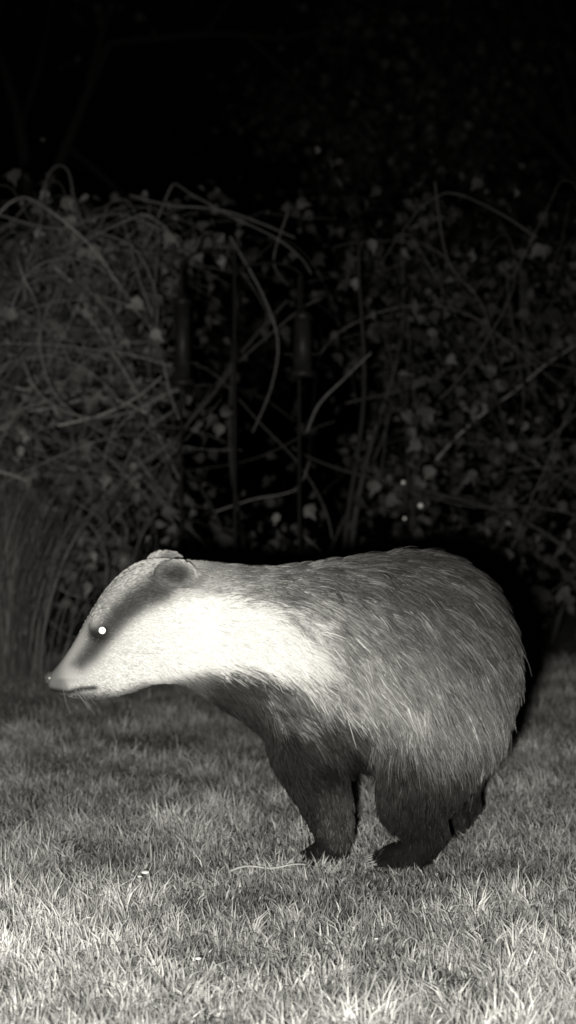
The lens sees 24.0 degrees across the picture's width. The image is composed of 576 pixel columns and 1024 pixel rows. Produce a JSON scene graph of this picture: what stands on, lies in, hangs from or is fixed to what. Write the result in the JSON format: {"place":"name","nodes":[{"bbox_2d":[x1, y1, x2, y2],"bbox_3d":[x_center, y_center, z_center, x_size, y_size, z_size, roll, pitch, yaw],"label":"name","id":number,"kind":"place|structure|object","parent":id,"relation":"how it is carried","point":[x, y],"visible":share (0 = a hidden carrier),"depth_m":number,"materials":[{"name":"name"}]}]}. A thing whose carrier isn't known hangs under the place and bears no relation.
{"place":"outdoors","nodes":[
{"label":"outdoors","id":0,"kind":"place"},
{"bbox_2d":[0,648,575,1023],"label":"lawn grass","id":1,"kind":"structure","parent":0,"point":[212,806],"depth_m":2.04,"materials":[{"name":"grey plant"}]},
{"bbox_2d":[86,870,377,959],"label":"pale petals","id":2,"kind":"object","parent":1,"relation":"on","point":[147,872],"visible":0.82,"depth_m":2.02,"materials":[{"name":"white plant"}]},
{"bbox_2d":[230,863,304,871],"bbox_3d":[-0.032,0.548,2.094,0.119,0.009,0.013,0,2,-14],"label":"fallen stick","id":3,"kind":"object","parent":1,"relation":"on","point":[240,867],"visible":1,"depth_m":2.10,"materials":[{"name":"wood"}]},
{"bbox_2d":[0,480,575,1023],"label":"ground","id":4,"kind":"structure","parent":0,"point":[562,644],"depth_m":12.16,"materials":[{"name":"grey plant"}]},
{"bbox_2d":[0,0,456,417],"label":"tree","id":5,"kind":"object","parent":4,"relation":"on","point":[100,54],"visible":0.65,"depth_m":9.90,"materials":[{"name":"black plant"}]},
{"bbox_2d":[167,250,320,562],"bbox_3d":[-0.135,-0.135,4.180,0.470,1.328,0.148,0,2,0],"label":"bird feeder stand","id":6,"kind":"object","parent":4,"relation":"on","point":[302,319],"visible":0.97,"depth_m":4.13,"materials":[{"name":"black metal"}]},
{"bbox_2d":[43,546,530,872],"bbox_3d":[-0.013,0.321,2.269,0.773,0.508,0.309,0,2,0],"label":"badger","id":7,"kind":"object","parent":4,"relation":"on","point":[397,674],"visible":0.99,"depth_m":2.17,"materials":[{"name":"white"}]},
{"bbox_2d":[0,116,575,653],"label":"hedge","id":8,"kind":"object","parent":4,"relation":"on","point":[70,234],"visible":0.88,"depth_m":4.89,"materials":[{"name":"grey plant"}]},
{"bbox_2d":[205,0,575,336],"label":"tree","id":9,"kind":"object","parent":4,"relation":"on","point":[475,100],"visible":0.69,"depth_m":10.36,"materials":[{"name":"black plant"}]},
{"bbox_2d":[256,1,575,544],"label":"tree","id":10,"kind":"object","parent":4,"relation":"on","point":[362,527],"visible":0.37,"depth_m":11.02,"materials":[{"name":"black plant"}]},
{"bbox_2d":[0,0,575,479],"label":"sky","id":11,"kind":"structure","parent":0,"point":[146,121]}
]}

